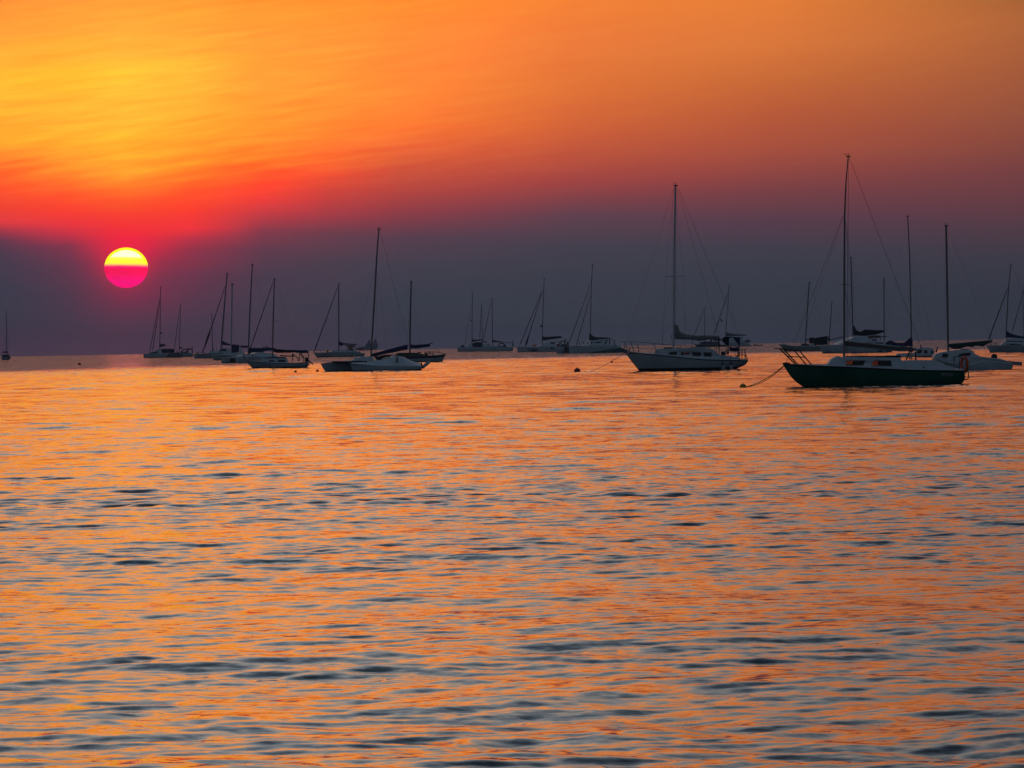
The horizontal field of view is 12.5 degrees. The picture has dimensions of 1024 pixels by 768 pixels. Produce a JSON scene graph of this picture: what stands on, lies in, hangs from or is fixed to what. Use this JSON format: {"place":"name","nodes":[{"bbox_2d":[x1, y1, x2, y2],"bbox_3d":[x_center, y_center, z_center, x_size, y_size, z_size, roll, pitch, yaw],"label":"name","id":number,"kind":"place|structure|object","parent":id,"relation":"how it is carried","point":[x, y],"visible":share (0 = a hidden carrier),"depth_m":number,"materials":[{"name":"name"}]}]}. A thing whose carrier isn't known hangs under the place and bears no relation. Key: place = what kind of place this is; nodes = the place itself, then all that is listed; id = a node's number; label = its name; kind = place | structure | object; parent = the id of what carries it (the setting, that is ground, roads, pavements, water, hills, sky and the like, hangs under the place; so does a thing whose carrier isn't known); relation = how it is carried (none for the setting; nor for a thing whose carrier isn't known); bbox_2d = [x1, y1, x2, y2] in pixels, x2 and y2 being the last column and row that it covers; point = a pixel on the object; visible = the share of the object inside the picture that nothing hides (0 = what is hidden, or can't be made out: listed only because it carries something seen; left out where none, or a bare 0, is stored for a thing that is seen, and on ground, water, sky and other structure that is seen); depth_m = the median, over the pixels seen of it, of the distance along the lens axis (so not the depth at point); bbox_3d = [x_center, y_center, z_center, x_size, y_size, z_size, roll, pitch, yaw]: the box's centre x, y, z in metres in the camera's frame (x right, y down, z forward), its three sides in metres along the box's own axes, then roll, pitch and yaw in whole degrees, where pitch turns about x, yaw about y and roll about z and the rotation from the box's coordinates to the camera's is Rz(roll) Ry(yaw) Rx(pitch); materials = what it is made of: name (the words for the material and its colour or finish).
{"place":"outdoors","nodes":[
{"label":"outdoors","id":0,"kind":"place"},
{"bbox_2d":[104,248,147,287],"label":"setting sun","id":1,"kind":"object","parent":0,"point":[125,267],"visible":1,"depth_m":39720.19,"materials":[{"name":"pink"}]},
{"bbox_2d":[0,339,1023,767],"bbox_3d":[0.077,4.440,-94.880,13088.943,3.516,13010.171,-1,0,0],"label":"sea","id":2,"kind":"structure","parent":0,"point":[494,559],"depth_m":41.90,"materials":[{"name":"orange liquid"}]},
{"bbox_2d":[1,318,10,359],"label":"stern on sloop","id":3,"kind":"object","parent":2,"relation":"on","point":[6,357],"visible":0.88,"depth_m":1407.22,"materials":[{"name":"black fabric"}]},
{"bbox_2d":[143,287,174,357],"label":"enclosed catamaran","id":4,"kind":"object","parent":2,"relation":"on","point":[161,353],"visible":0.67,"depth_m":1315.23,"materials":[{"name":"black fabric"}]},
{"bbox_2d":[165,351,181,357],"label":"inflatable dinghy","id":5,"kind":"object","parent":2,"relation":"on","point":[176,354],"visible":1,"depth_m":1284.35,"materials":[{"name":"grey rubber"}]},
{"bbox_2d":[174,304,193,356],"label":"bimini sloop","id":6,"kind":"object","parent":2,"relation":"on","point":[185,353],"visible":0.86,"depth_m":1402.95,"materials":[{"name":"brown fabric"}]},
{"bbox_2d":[193,274,247,358],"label":"wheelhouse sloop","id":7,"kind":"object","parent":2,"relation":"on","point":[208,355],"visible":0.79,"depth_m":1090.97,"materials":[{"name":"metal"}]},
{"bbox_2d":[211,282,244,359],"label":"grey mast sloop","id":8,"kind":"object","parent":2,"relation":"on","point":[234,348],"visible":0.57,"depth_m":862.04,"materials":[{"name":"white paint"}]},
{"bbox_2d":[221,263,277,362],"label":"netted catamaran","id":9,"kind":"object","parent":2,"relation":"on","point":[258,353],"visible":0.68,"depth_m":678.47,"materials":[{"name":"white fabric"}]},
{"bbox_2d":[243,278,312,367],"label":"sloop","id":10,"kind":"object","parent":2,"relation":"on","point":[273,362],"visible":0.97,"depth_m":464.50,"materials":[{"name":"blue fabric"}]},
{"bbox_2d":[314,284,364,356],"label":"awning sloop","id":11,"kind":"object","parent":2,"relation":"on","point":[349,351],"visible":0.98,"depth_m":981.53,"materials":[{"name":"metal"}]},
{"bbox_2d":[356,339,377,349],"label":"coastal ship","id":12,"kind":"object","parent":2,"relation":"on","point":[367,346],"visible":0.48,"depth_m":4695.35,"materials":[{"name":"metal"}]},
{"bbox_2d":[320,227,429,371],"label":"sloop","id":13,"kind":"object","parent":2,"relation":"on","point":[367,363],"visible":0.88,"depth_m":379.28,"materials":[{"name":"white fabric"}]},
{"bbox_2d":[379,280,445,361],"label":"timber sloop","id":14,"kind":"object","parent":2,"relation":"on","point":[418,357],"visible":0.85,"depth_m":555.27,"materials":[{"name":"paint"}]},
{"bbox_2d":[457,292,482,351],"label":"dark bimini catamaran","id":15,"kind":"object","parent":2,"relation":"on","point":[475,346],"visible":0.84,"depth_m":1474.55,"materials":[{"name":"black fabric"}]},
{"bbox_2d":[480,303,489,346],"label":"green cover sloop","id":16,"kind":"object","parent":2,"relation":"on","point":[485,345],"visible":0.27,"depth_m":1569.69,"materials":[{"name":"paint"}]},
{"bbox_2d":[481,304,513,351],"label":"sailboat","id":17,"kind":"object","parent":2,"relation":"on","point":[498,347],"visible":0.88,"depth_m":1418.10,"materials":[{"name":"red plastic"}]},
{"bbox_2d":[517,279,568,351],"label":"radar catamaran","id":18,"kind":"object","parent":2,"relation":"on","point":[548,346],"visible":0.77,"depth_m":1181.45,"materials":[{"name":"white paint"}]},
{"bbox_2d":[556,264,627,353],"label":"teal catamaran","id":19,"kind":"object","parent":2,"relation":"on","point":[599,345],"visible":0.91,"depth_m":922.37,"materials":[{"name":"paint"}]},
{"bbox_2d":[623,182,747,370],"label":"white sloop","id":20,"kind":"object","parent":2,"relation":"on","point":[672,358],"visible":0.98,"depth_m":317.36,"materials":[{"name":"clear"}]},
{"bbox_2d":[694,307,726,346],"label":"dark sloop","id":21,"kind":"object","parent":2,"relation":"on","point":[704,343],"visible":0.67,"depth_m":1644.82,"materials":[{"name":"paint"}]},
{"bbox_2d":[714,283,751,345],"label":"flagged catamaran","id":22,"kind":"object","parent":2,"relation":"on","point":[732,342],"visible":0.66,"depth_m":1666.41,"materials":[{"name":"grey rubber"}]},
{"bbox_2d":[779,281,842,350],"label":"ketch","id":23,"kind":"object","parent":2,"relation":"on","point":[814,342],"visible":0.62,"depth_m":785.33,"materials":[{"name":"beige paint"}]},
{"bbox_2d":[819,257,891,352],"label":"catamaran","id":24,"kind":"object","parent":2,"relation":"on","point":[860,337],"visible":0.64,"depth_m":632.25,"materials":[{"name":"white fabric"}]},
{"bbox_2d":[774,153,968,386],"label":"green sloop","id":25,"kind":"object","parent":2,"relation":"on","point":[870,370],"visible":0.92,"depth_m":195.17,"materials":[{"name":"paint"}]},
{"bbox_2d":[746,366,783,386],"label":"mooring line","id":26,"kind":"object","parent":25,"relation":"attached to","point":[766,378],"visible":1,"depth_m":196.38,"materials":[{"name":"brown fabric"}]},
{"bbox_2d":[960,356,968,371],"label":"lifebuoy","id":27,"kind":"object","parent":25,"relation":"attached to","point":[967,363],"visible":1,"depth_m":195.43,"materials":[{"name":"red plastic"}]},
{"bbox_2d":[877,277,906,346],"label":"screened sloop","id":28,"kind":"object","parent":2,"relation":"on","point":[884,315],"visible":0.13,"depth_m":696.32,"materials":[{"name":"metal"}]},
{"bbox_2d":[885,216,937,356],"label":"navy cover sloop","id":29,"kind":"object","parent":2,"relation":"on","point":[925,352],"visible":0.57,"depth_m":460.92,"materials":[{"name":"white fabric"}]},
{"bbox_2d":[927,223,1021,368],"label":"white trimaran","id":30,"kind":"object","parent":2,"relation":"on","point":[980,362],"visible":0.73,"depth_m":276.46,"materials":[{"name":"brown fabric"}]},
{"bbox_2d":[986,264,1023,351],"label":"blue cover sloop","id":31,"kind":"object","parent":2,"relation":"on","point":[1011,345],"visible":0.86,"depth_m":552.58,"materials":[{"name":"metal"}]},
{"bbox_2d":[1012,284,1023,332],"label":"sailboat","id":32,"kind":"object","parent":2,"relation":"on","point":[1023,315],"visible":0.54,"depth_m":574.44,"materials":[{"name":"metal"}]},
{"bbox_2d":[0,0,1023,356],"label":"sky","id":33,"kind":"structure","parent":0,"point":[494,150],"materials":[{"name":"orange"}]}
]}

